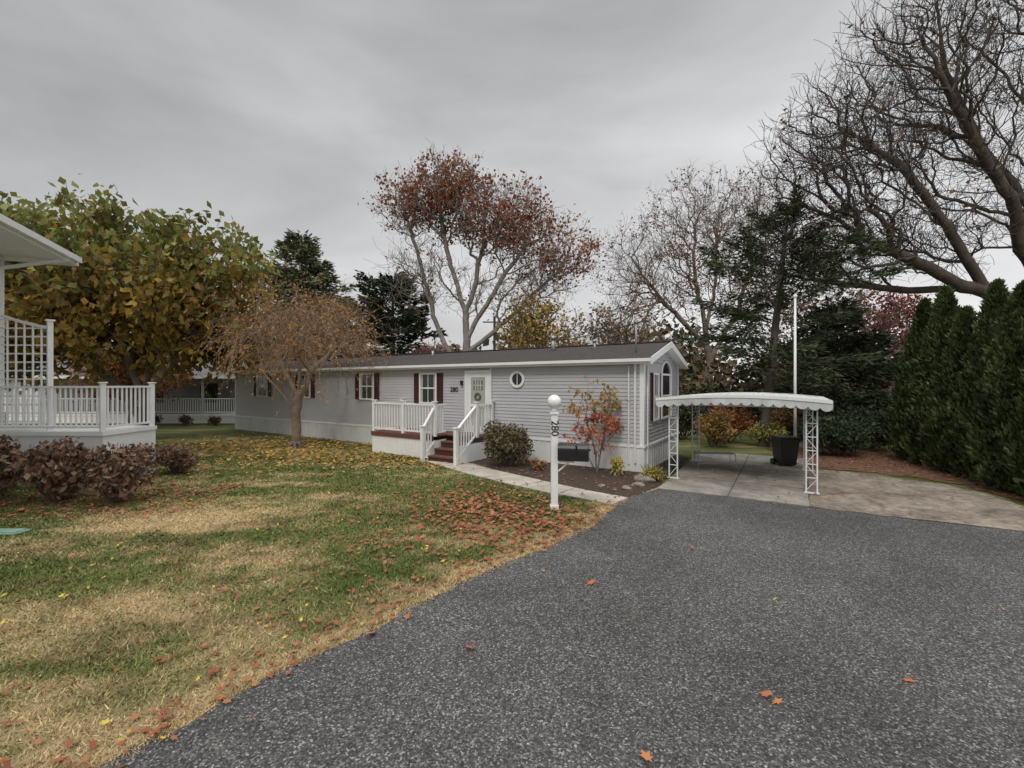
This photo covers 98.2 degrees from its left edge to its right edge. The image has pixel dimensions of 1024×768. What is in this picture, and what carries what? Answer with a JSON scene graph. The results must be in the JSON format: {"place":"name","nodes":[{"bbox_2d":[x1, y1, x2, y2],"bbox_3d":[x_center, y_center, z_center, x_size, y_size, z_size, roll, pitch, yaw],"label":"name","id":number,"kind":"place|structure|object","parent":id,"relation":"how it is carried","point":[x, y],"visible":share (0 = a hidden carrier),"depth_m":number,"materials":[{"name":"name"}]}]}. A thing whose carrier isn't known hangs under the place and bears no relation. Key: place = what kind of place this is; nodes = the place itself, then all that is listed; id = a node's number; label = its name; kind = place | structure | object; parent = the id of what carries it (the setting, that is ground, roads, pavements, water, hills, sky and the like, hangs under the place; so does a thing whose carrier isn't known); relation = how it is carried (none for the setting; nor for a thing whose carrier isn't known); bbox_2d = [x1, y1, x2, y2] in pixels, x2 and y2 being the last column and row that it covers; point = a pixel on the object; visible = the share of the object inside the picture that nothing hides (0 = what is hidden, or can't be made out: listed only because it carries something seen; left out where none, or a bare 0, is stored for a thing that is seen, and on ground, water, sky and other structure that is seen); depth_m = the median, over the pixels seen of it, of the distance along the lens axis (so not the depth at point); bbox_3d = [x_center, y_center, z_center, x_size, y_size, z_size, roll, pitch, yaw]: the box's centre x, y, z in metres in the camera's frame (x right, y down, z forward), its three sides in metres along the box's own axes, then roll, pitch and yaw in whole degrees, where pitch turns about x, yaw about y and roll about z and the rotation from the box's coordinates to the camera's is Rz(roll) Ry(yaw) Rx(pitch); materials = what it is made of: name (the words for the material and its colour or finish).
{"place":"outdoors","nodes":[
{"label":"outdoors","id":0,"kind":"place"},
{"bbox_2d":[4,358,67,411],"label":"distant house","id":1,"kind":"structure","parent":0,"point":[18,383],"depth_m":38.00,"materials":[{"name":"white plastic"}]},
{"bbox_2d":[0,386,1023,767],"bbox_3d":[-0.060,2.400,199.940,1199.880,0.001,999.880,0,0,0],"label":"ground","id":2,"kind":"structure","parent":0,"point":[188,434],"depth_m":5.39,"materials":[{"name":"plant"}]},
{"bbox_2d":[0,431,27,495],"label":"hydrangea bush","id":3,"kind":"object","parent":2,"relation":"on","point":[6,454],"visible":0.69,"depth_m":9.12,"materials":[{"name":"brown plant"}]},
{"bbox_2d":[0,528,31,535],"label":"utility box lid","id":4,"kind":"object","parent":2,"relation":"on","point":[9,531],"visible":1,"depth_m":7.12,"materials":[{"name":"green plastic"}]},
{"bbox_2d":[2,436,98,501],"bbox_3d":[-9.363,1.755,9.109,1.575,1.360,1.454,0,0,42],"label":"hydrangea bush","id":5,"kind":"object","parent":2,"relation":"on","point":[54,468],"visible":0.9,"depth_m":8.91,"materials":[{"name":"brown plant"}]},
{"bbox_2d":[0,382,156,484],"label":"deck and railing","id":6,"kind":"structure","parent":2,"relation":"on","point":[100,433],"depth_m":10.56,"materials":[{"name":"white paint"}]},
{"bbox_2d":[79,442,160,502],"bbox_3d":[-8.100,1.808,9.065,1.296,1.241,1.200,0,0,0],"label":"hydrangea bush","id":7,"kind":"object","parent":2,"relation":"on","point":[114,476],"visible":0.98,"depth_m":8.86,"materials":[{"name":"brown plant"}]},
{"bbox_2d":[9,376,234,422],"bbox_3d":[-22.850,0.925,27.335,15.300,2.850,2.330,0,0,0],"label":"porch and railing","id":8,"kind":"object","parent":2,"relation":"on","point":[197,416],"visible":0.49,"depth_m":26.44,"materials":[{"name":"white paint"}]},
{"bbox_2d":[28,355,295,375],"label":"roof","id":9,"kind":"structure","parent":8,"relation":"on","point":[203,372],"depth_m":27.32,"materials":[{"name":"grey"}]},
{"bbox_2d":[56,347,202,422],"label":"red maple","id":10,"kind":"object","parent":2,"relation":"on","point":[119,374],"visible":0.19,"depth_m":24.68,"materials":[{"name":"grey plant"}]},
{"bbox_2d":[45,379,234,411],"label":"walls","id":11,"kind":"structure","parent":2,"relation":"on","point":[193,391],"depth_m":28.50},
{"bbox_2d":[93,384,217,402],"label":"windows","id":12,"kind":"structure","parent":11,"relation":"attached to","point":[211,390],"depth_m":28.44,"materials":[{"name":"black glass"}]},
{"bbox_2d":[118,442,167,471],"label":"barberry bush","id":13,"kind":"object","parent":2,"relation":"on","point":[151,449],"visible":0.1,"depth_m":11.48,"materials":[{"name":"brown plant"}]},
{"bbox_2d":[0,173,288,431],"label":"broadleaf tree","id":14,"kind":"object","parent":2,"relation":"on","point":[142,293],"visible":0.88,"depth_m":17.43,"materials":[{"name":"green plant"}]},
{"bbox_2d":[155,442,200,473],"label":"barberry bush","id":15,"kind":"object","parent":2,"relation":"on","point":[175,460],"visible":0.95,"depth_m":11.76,"materials":[{"name":"brown plant"}]},
{"bbox_2d":[178,414,193,425],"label":"boxwood bush","id":16,"kind":"object","parent":2,"relation":"on","point":[184,419],"visible":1,"depth_m":25.51,"materials":[{"name":"green plant"}]},
{"bbox_2d":[205,415,221,425],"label":"boxwood bush","id":17,"kind":"object","parent":2,"relation":"on","point":[214,420],"visible":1,"depth_m":25.51,"materials":[{"name":"green plant"}]},
{"bbox_2d":[180,243,401,446],"bbox_3d":[-8.129,-1.514,17.329,7.940,7.983,7.757,0,0,0],"label":"weeping cherry tree","id":18,"kind":"object","parent":2,"relation":"on","point":[298,394],"visible":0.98,"depth_m":16.69,"materials":[{"name":"brown plant"}]},
{"bbox_2d":[246,229,366,361],"bbox_3d":[-16.151,-4.351,35.648,13.797,15.629,14.209,0,0,42],"label":"spruce tree","id":19,"kind":"object","parent":2,"relation":"on","point":[305,247],"visible":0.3,"depth_m":33.98,"materials":[{"name":"green plant"}]},
{"bbox_2d":[287,289,378,358],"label":"brown tree","id":20,"kind":"object","parent":2,"relation":"on","point":[355,313],"visible":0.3,"depth_m":28.68,"materials":[{"name":"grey plant"}]},
{"bbox_2d":[334,269,447,356],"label":"cedar tree","id":21,"kind":"object","parent":2,"relation":"on","point":[406,323],"visible":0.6,"depth_m":31.02,"materials":[{"name":"green plant"}]},
{"bbox_2d":[371,398,494,464],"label":"front deck","id":22,"kind":"structure","parent":2,"relation":"on","point":[414,442],"depth_m":14.32,"materials":[{"name":"white paint"}]},
{"bbox_2d":[409,337,457,353],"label":"red maple","id":23,"kind":"object","parent":2,"relation":"on","point":[436,349],"visible":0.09,"depth_m":25.30,"materials":[{"name":"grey plant"}]},
{"bbox_2d":[235,417,678,471],"bbox_3d":[-5.230,2.065,17.672,22.160,0.670,4.165,0,0,22],"label":"skirting","id":24,"kind":"object","parent":2,"relation":"on","point":[659,453],"visible":0.59,"depth_m":15.00,"materials":[{"name":"plastic"}]},
{"bbox_2d":[60,312,907,394],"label":"distant trees","id":25,"kind":"object","parent":2,"relation":"on","point":[694,358],"visible":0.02,"depth_m":50.80,"materials":[{"name":"brown plant"}]},
{"bbox_2d":[358,137,611,351],"bbox_3d":[-1.656,-6.301,28.209,15.135,17.408,8.126,0,0,0],"label":"oak tree","id":26,"kind":"object","parent":2,"relation":"on","point":[439,193],"visible":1,"depth_m":27.26,"materials":[{"name":"brown plant"}]},
{"bbox_2d":[0,431,1023,767],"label":"fallen leaves","id":27,"kind":"object","parent":2,"relation":"on","point":[460,523],"visible":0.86,"depth_m":7.88,"materials":[{"name":"orange plant"}]},
{"bbox_2d":[425,461,627,504],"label":"concrete walkway","id":28,"kind":"structure","parent":2,"relation":"on","point":[541,485],"depth_m":10.68,"materials":[{"name":"concrete"}]},
{"bbox_2d":[487,283,590,348],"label":"yellow maple","id":29,"kind":"object","parent":2,"relation":"on","point":[531,327],"visible":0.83,"depth_m":26.71,"materials":[{"name":"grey plant"}]},
{"bbox_2d":[547,395,560,509],"bbox_3d":[0.810,1.302,8.500,0.270,2.195,0.270,0,0,0],"label":"lamp post","id":30,"kind":"object","parent":2,"relation":"on","point":[554,402],"visible":1,"depth_m":8.44,"materials":[{"name":"metal"}]},
{"bbox_2d":[558,443,590,471],"bbox_3d":[1.160,1.400,8.373,0.648,0.583,0.264,0,0,13],"label":"mailbox","id":31,"kind":"object","parent":30,"relation":"attached to","point":[568,453],"visible":1,"depth_m":8.28,"materials":[{"name":"paint"}]},
{"bbox_2d":[475,455,689,496],"bbox_3d":[2.332,2.388,12.179,7.012,0.001,5.614,0,0,0],"label":"mulch bed","id":32,"kind":"object","parent":2,"relation":"on","point":[583,482],"visible":0.67,"depth_m":11.58,"materials":[{"name":"soil"}]},
{"bbox_2d":[481,419,534,466],"bbox_3d":[-0.115,1.731,12.869,1.610,1.409,1.420,0,0,0],"label":"azalea bush","id":33,"kind":"object","parent":32,"relation":"on","point":[511,444],"visible":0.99,"depth_m":12.77,"materials":[{"name":"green plant"}]},
{"bbox_2d":[527,457,547,470],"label":"perennial","id":34,"kind":"object","parent":32,"relation":"on","point":[537,464],"visible":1,"depth_m":12.24,"materials":[{"name":"brown plant"}]},
{"bbox_2d":[562,374,628,472],"bbox_3d":[2.255,1.064,11.914,1.878,2.689,1.375,0,0,0],"label":"dogwood shrub","id":35,"kind":"object","parent":32,"relation":"on","point":[606,418],"visible":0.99,"depth_m":11.95,"materials":[{"name":"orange plant"}]},
{"bbox_2d":[609,455,625,475],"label":"perennial","id":36,"kind":"object","parent":32,"relation":"on","point":[617,462],"visible":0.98,"depth_m":11.55,"materials":[{"name":"yellow plant"}]},
{"bbox_2d":[631,482,644,486],"bbox_3d":[2.964,2.377,10.403,0.276,0.159,0.271,0,0,43],"label":"garden rock","id":37,"kind":"object","parent":32,"relation":"on","point":[637,484],"visible":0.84,"depth_m":10.32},
{"bbox_2d":[633,474,655,482],"bbox_3d":[3.256,2.350,10.915,0.513,0.249,0.431,0,0,0],"label":"garden rock","id":38,"kind":"object","parent":32,"relation":"on","point":[642,478],"visible":0.77,"depth_m":10.79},
{"bbox_2d":[639,463,674,481],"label":"daylily plant","id":39,"kind":"object","parent":32,"relation":"on","point":[654,472],"visible":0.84,"depth_m":10.91,"materials":[{"name":"yellow plant"}]},
{"bbox_2d":[577,291,673,344],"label":"brown tree","id":40,"kind":"object","parent":2,"relation":"on","point":[618,333],"visible":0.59,"depth_m":26.58,"materials":[{"name":"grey plant"}]},
{"bbox_2d":[483,316,890,366],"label":"trees","id":41,"kind":"object","parent":2,"relation":"on","point":[494,335],"visible":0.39,"depth_m":37.93,"materials":[{"name":"brown plant"}]},
{"bbox_2d":[679,394,711,439],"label":"evergreen shrub","id":42,"kind":"object","parent":2,"relation":"on","point":[685,417],"visible":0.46,"depth_m":18.77,"materials":[{"name":"green plant"}]},
{"bbox_2d":[578,159,821,391],"bbox_3d":[13.794,-6.734,32.086,18.431,18.273,9.437,0,0,0],"label":"bare tree","id":43,"kind":"object","parent":2,"relation":"on","point":[695,283],"visible":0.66,"depth_m":31.51,"materials":[{"name":"brown plant"}]},
{"bbox_2d":[694,451,735,467],"bbox_3d":[5.817,2.172,12.748,1.023,0.405,0.434,0,0,6],"label":"wire garden bench","id":44,"kind":"object","parent":2,"relation":"on","point":[704,452],"visible":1,"depth_m":12.63,"materials":[{"name":"grey metal"}]},
{"bbox_2d":[693,409,737,446],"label":"orange shrub","id":45,"kind":"object","parent":2,"relation":"on","point":[718,428],"visible":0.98,"depth_m":16.68,"materials":[{"name":"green plant"}]},
{"bbox_2d":[705,406,758,442],"bbox_3d":[8.955,1.550,18.209,2.196,1.751,1.641,0,0,30],"label":"red shrub","id":46,"kind":"object","parent":2,"relation":"on","point":[739,423],"visible":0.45,"depth_m":17.85,"materials":[{"name":"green plant"}]},
{"bbox_2d":[658,451,808,505],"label":"carport slab","id":47,"kind":"structure","parent":2,"relation":"on","point":[758,490],"depth_m":11.04,"materials":[{"name":"concrete"}]},
{"bbox_2d":[770,435,800,464],"bbox_3d":[8.000,1.964,13.030,0.580,0.868,0.660,0,0,0],"label":"trash can","id":48,"kind":"object","parent":47,"relation":"on","point":[785,448],"visible":0.99,"depth_m":12.78,"materials":[{"name":"black plastic"}]},
{"bbox_2d":[655,392,832,494],"bbox_3d":[6.157,1.312,11.789,3.636,2.135,3.854,0,0,33],"label":"carport","id":49,"kind":"object","parent":2,"relation":"on","point":[805,403],"visible":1,"depth_m":10.34,"materials":[{"name":"white paint"}]},
{"bbox_2d":[445,454,803,495],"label":"slab joints","id":50,"kind":"object","parent":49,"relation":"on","point":[687,476],"visible":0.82,"depth_m":11.50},
{"bbox_2d":[793,294,797,462],"bbox_3d":[8.550,-0.155,13.400,0.180,5.110,0.180,0,0,0],"label":"flagpole","id":51,"kind":"object","parent":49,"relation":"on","point":[795,389],"visible":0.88,"depth_m":13.37,"materials":[{"name":"metal"}]},
{"bbox_2d":[742,420,790,446],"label":"yellow shrub","id":52,"kind":"object","parent":2,"relation":"on","point":[772,429],"visible":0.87,"depth_m":16.83,"materials":[{"name":"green plant"}]},
{"bbox_2d":[679,352,902,430],"bbox_3d":[22.170,0.313,28.190,27.014,5.007,15.739,0,0,0],"label":"woodland thicket","id":53,"kind":"object","parent":2,"relation":"on","point":[749,384],"visible":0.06,"depth_m":23.84,"materials":[{"name":"plant"}]},
{"bbox_2d":[770,407,811,436],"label":"orange shrub","id":54,"kind":"object","parent":2,"relation":"on","point":[782,415],"visible":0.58,"depth_m":19.18,"materials":[{"name":"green plant"}]},
{"bbox_2d":[675,174,917,446],"bbox_3d":[10.438,-2.591,16.978,7.377,10.000,6.864,0,0,0],"label":"pine tree","id":55,"kind":"object","parent":2,"relation":"on","point":[808,378],"visible":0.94,"depth_m":16.28,"materials":[{"name":"green plant"}]},
{"bbox_2d":[760,275,906,411],"bbox_3d":[16.985,-1.785,23.900,6.494,8.393,5.880,0,0,-34],"label":"brown tree","id":56,"kind":"object","parent":2,"relation":"on","point":[802,305],"visible":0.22,"depth_m":23.51,"materials":[{"name":"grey plant"}]},
{"bbox_2d":[758,295,910,440],"bbox_3d":[14.686,-0.443,20.235,6.598,7.104,6.902,0,0,0],"label":"evergreen tree","id":57,"kind":"object","parent":2,"relation":"on","point":[873,397],"visible":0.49,"depth_m":19.15,"materials":[{"name":"green plant"}]},
{"bbox_2d":[733,0,1023,320],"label":"bare oak","id":58,"kind":"object","parent":2,"relation":"on","point":[1009,189],"visible":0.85,"depth_m":16.02,"materials":[{"name":"brown plant"}]},
{"bbox_2d":[836,281,935,390],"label":"red maple","id":59,"kind":"object","parent":2,"relation":"on","point":[907,313],"visible":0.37,"depth_m":26.10,"materials":[{"name":"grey plant"}]},
{"bbox_2d":[767,445,1023,501],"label":"mulch bed","id":60,"kind":"object","parent":2,"relation":"on","point":[879,461],"visible":0.41,"depth_m":12.82,"materials":[{"name":"brown plant"}]},
{"bbox_2d":[793,415,885,455],"bbox_3d":[10.955,1.705,14.746,2.745,1.451,1.868,0,0,16],"label":"rhododendron hedge","id":61,"kind":"object","parent":60,"relation":"on","point":[842,435],"visible":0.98,"depth_m":14.46,"materials":[{"name":"green plant"}]},
{"bbox_2d":[835,402,898,449],"bbox_3d":[13.087,1.531,15.979,2.690,1.799,2.088,0,0,0],"label":"rhododendron hedge","id":62,"kind":"object","parent":60,"relation":"on","point":[864,414],"visible":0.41,"depth_m":15.79,"materials":[{"name":"green plant"}]},
{"bbox_2d":[882,297,932,458],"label":"arborvitae","id":63,"kind":"object","parent":60,"relation":"on","point":[920,320],"visible":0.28,"depth_m":13.90,"materials":[{"name":"green plant"}]},
{"bbox_2d":[895,283,961,466],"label":"arborvitae","id":64,"kind":"object","parent":60,"relation":"on","point":[942,317],"visible":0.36,"depth_m":12.84,"materials":[{"name":"green plant"}]},
{"bbox_2d":[916,304,977,473],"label":"arborvitae","id":65,"kind":"object","parent":60,"relation":"on","point":[954,350],"visible":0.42,"depth_m":11.88,"materials":[{"name":"green plant"}]},
{"bbox_2d":[943,277,1010,480],"bbox_3d":[11.909,-0.116,10.877,1.942,4.992,1.937,0,0,-39],"label":"arborvitae","id":66,"kind":"object","parent":60,"relation":"on","point":[994,301],"visible":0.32,"depth_m":10.98,"materials":[{"name":"green plant"}]},
{"bbox_2d":[955,279,1023,492],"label":"arborvitae","id":67,"kind":"object","parent":60,"relation":"on","point":[1006,359],"visible":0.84,"depth_m":9.95,"materials":[{"name":"green plant"}]},
{"bbox_2d":[991,356,1023,497],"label":"arborvitae","id":68,"kind":"object","parent":60,"relation":"on","point":[1016,464],"visible":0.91,"depth_m":9.30,"materials":[{"name":"green plant"}]},
{"bbox_2d":[807,470,1023,530],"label":"concrete pad","id":69,"kind":"object","parent":2,"relation":"on","point":[932,500],"visible":0.92,"depth_m":9.10,"materials":[{"name":"concrete"}]},
{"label":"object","id":70,"kind":"object","parent":2,"relation":"on","visible":0},
{"bbox_2d":[231,341,670,370],"bbox_3d":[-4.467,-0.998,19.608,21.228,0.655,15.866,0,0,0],"label":"roof","id":71,"kind":"structure","parent":70,"relation":"on","point":[610,351],"depth_m":15.32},
{"bbox_2d":[432,320,637,355],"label":"roof vents","id":72,"kind":"object","parent":71,"relation":"on","point":[553,338],"visible":0.81,"depth_m":14.30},
{"bbox_2d":[234,364,679,447],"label":"trim","id":73,"kind":"structure","parent":70,"relation":"attached to","point":[642,406],"depth_m":12.38,"materials":[{"name":"white paint"}]},
{"bbox_2d":[236,352,677,445],"bbox_3d":[-4.472,0.240,19.599,21.741,2.920,4.220,0,0,33],"label":"siding","id":74,"kind":"object","parent":73,"relation":"attached to","point":[525,404],"visible":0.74,"depth_m":14.46,"materials":[{"name":"plastic"}]},
{"bbox_2d":[256,375,267,396],"bbox_3d":[-12.491,0.098,22.185,1.000,1.077,0.052,0,0,33],"label":"window frame","id":75,"kind":"object","parent":74,"relation":"attached to","point":[261,385],"visible":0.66,"depth_m":22.29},
{"bbox_2d":[259,376,265,395],"bbox_3d":[-12.482,0.103,22.199,0.890,0.975,0.014,0,0,33],"label":"window glass","id":76,"kind":"object","parent":75,"relation":"in","point":[262,391],"visible":0.5,"depth_m":22.19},
{"bbox_2d":[254,375,270,396],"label":"shutters","id":77,"kind":"object","parent":74,"relation":"attached to","point":[269,389],"visible":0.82,"depth_m":21.90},
{"bbox_2d":[295,374,314,397],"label":"shutters","id":78,"kind":"object","parent":74,"relation":"attached to","point":[313,388],"visible":0.58,"depth_m":19.94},
{"bbox_2d":[301,374,310,397],"bbox_3d":[-9.477,0.098,20.262,0.950,1.077,0.052,0,0,33],"label":"window frame","id":79,"kind":"object","parent":74,"relation":"attached to","point":[309,387],"visible":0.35,"depth_m":20.01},
{"bbox_2d":[359,373,373,399],"bbox_3d":[-5.882,0.098,17.967,0.880,1.077,0.052,0,0,33],"label":"window frame","id":80,"kind":"object","parent":74,"relation":"attached to","point":[360,386],"visible":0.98,"depth_m":17.97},
{"bbox_2d":[362,374,371,397],"bbox_3d":[-5.872,0.103,17.981,0.770,0.975,0.014,0,0,33],"label":"window glass","id":81,"kind":"object","parent":80,"relation":"in","point":[369,389],"visible":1,"depth_m":17.96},
{"bbox_2d":[355,373,378,399],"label":"shutters","id":82,"kind":"object","parent":74,"relation":"attached to","point":[376,387],"visible":0.94,"depth_m":17.71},
{"bbox_2d":[419,373,436,403],"bbox_3d":[-3.062,0.158,16.167,0.850,1.117,0.052,0,0,33],"label":"window frame","id":83,"kind":"object","parent":74,"relation":"attached to","point":[420,387],"visible":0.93,"depth_m":16.16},
{"bbox_2d":[421,374,434,401],"bbox_3d":[-3.058,0.158,16.174,0.740,1.006,0.004,0,0,33],"label":"curtain","id":84,"kind":"object","parent":83,"relation":"hanging from","point":[422,389],"visible":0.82,"depth_m":16.32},
{"bbox_2d":[423,374,433,401],"bbox_3d":[-3.053,0.163,16.182,0.740,1.015,0.014,0,0,33],"label":"window glass","id":85,"kind":"object","parent":83,"relation":"in","point":[428,394],"visible":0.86,"depth_m":16.17,"materials":[{"name":"glass"}]},
{"bbox_2d":[414,373,442,403],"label":"shutters","id":86,"kind":"object","parent":74,"relation":"attached to","point":[439,388],"visible":0.98,"depth_m":15.91,"materials":[{"name":"plastic"}]},
{"bbox_2d":[227,341,687,373],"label":"fascia and gutter","id":87,"kind":"structure","parent":74,"relation":"on","point":[674,353],"depth_m":14.22,"materials":[{"name":"white paint"}]},
{"bbox_2d":[510,371,524,387],"bbox_3d":[0.164,-0.150,14.112,0.540,0.540,0.047,0,0,33],"label":"round window frame","id":88,"kind":"object","parent":74,"relation":"attached to","point":[521,383],"visible":1,"depth_m":14.08,"materials":[{"name":"white paint"}]},
{"bbox_2d":[512,373,521,384],"bbox_3d":[0.170,-0.150,14.121,0.400,0.400,0.001,0,0,33],"label":"round glass","id":89,"kind":"object","parent":88,"relation":"attached to","point":[514,379],"visible":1,"depth_m":14.14,"materials":[{"name":"grey"}]},
{"bbox_2d":[650,373,660,420],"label":"shutters","id":90,"kind":"object","parent":74,"relation":"attached to","point":[652,396],"visible":0.75,"depth_m":12.64,"materials":[{"name":"plastic"}]},
{"bbox_2d":[654,373,659,420],"bbox_3d":[4.206,0.373,12.946,0.052,1.386,0.600,0,0,33],"label":"window frame","id":91,"kind":"object","parent":74,"relation":"attached to","point":[658,396],"visible":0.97,"depth_m":13.12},
{"bbox_2d":[655,375,656,418],"bbox_3d":[4.191,0.377,12.955,0.014,1.285,0.490,0,0,33],"label":"window glass","id":92,"kind":"object","parent":91,"relation":"in","point":[655,395],"visible":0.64,"depth_m":12.92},
{"bbox_2d":[661,373,671,418],"bbox_3d":[4.865,0.373,13.978,0.052,1.386,1.250,0,0,33],"label":"window frame","id":93,"kind":"object","parent":74,"relation":"attached to","point":[662,395],"visible":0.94,"depth_m":13.46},
{"bbox_2d":[663,375,668,416],"bbox_3d":[4.851,0.377,13.988,0.014,1.285,1.140,0,0,33],"label":"window glass","id":94,"kind":"object","parent":93,"relation":"in","point":[665,392],"visible":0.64,"depth_m":13.92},
{"bbox_2d":[661,361,671,373],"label":"arch frame","id":95,"kind":"object","parent":74,"relation":"attached to","point":[663,364],"visible":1,"depth_m":13.88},
{"bbox_2d":[663,363,669,373],"bbox_3d":[4.853,-0.507,13.986,0.001,0.353,1.140,0,0,33],"label":"arch glass","id":96,"kind":"object","parent":95,"relation":"in","point":[666,369],"visible":0.81,"depth_m":14.04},
{"bbox_2d":[464,370,489,431],"bbox_3d":[-1.144,0.595,14.943,1.120,2.110,0.053,0,0,33],"label":"storm door frame","id":97,"kind":"object","parent":73,"relation":"on","point":[468,376],"visible":0.69,"depth_m":15.10,"materials":[{"name":"white paint"}]},
{"bbox_2d":[471,377,484,425],"bbox_3d":[-1.135,0.600,14.957,0.600,1.640,0.015,0,0,33],"label":"door panel","id":98,"kind":"structure","parent":97,"relation":"attached to","point":[482,398],"depth_m":14.92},
{"bbox_2d":[473,380,482,389],"bbox_3d":[-1.142,0.040,14.946,0.400,0.320,0.009,0,0,33],"label":"door lite","id":99,"kind":"object","parent":98,"relation":"in","point":[477,384],"depth_m":14.94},
{"bbox_2d":[490,364,648,463],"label":"downspouts","id":100,"kind":"object","parent":70,"relation":"attached to","point":[635,412],"visible":0.77,"depth_m":12.15,"materials":[{"name":"white plastic"}]},
{"bbox_2d":[0,0,1023,385],"label":"sky","id":101,"kind":"structure","parent":0,"point":[279,116],"materials":[{"name":"grey"}]},
{"bbox_2d":[93,489,1023,767],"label":"asphalt driveway","id":102,"kind":"structure","parent":0,"point":[563,663],"depth_m":3.81,"materials":[{"name":"asphalt"}]},
{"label":"walls","id":103,"kind":"object","parent":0,"visible":0},
{"bbox_2d":[0,256,4,423],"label":"siding boards","id":104,"kind":"object","parent":103,"relation":"attached to","point":[2,260],"visible":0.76,"depth_m":11.53,"materials":[{"name":"white plastic"}]},
{"bbox_2d":[0,313,55,429],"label":"lattice panel","id":105,"kind":"object","parent":103,"relation":"attached to","point":[49,345],"visible":0.9,"depth_m":10.94,"materials":[{"name":"white paint"}]},
{"bbox_2d":[0,213,81,425],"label":"porch roof","id":106,"kind":"structure","parent":103,"relation":"attached to","point":[19,242],"depth_m":11.28,"materials":[{"name":"white paint"}]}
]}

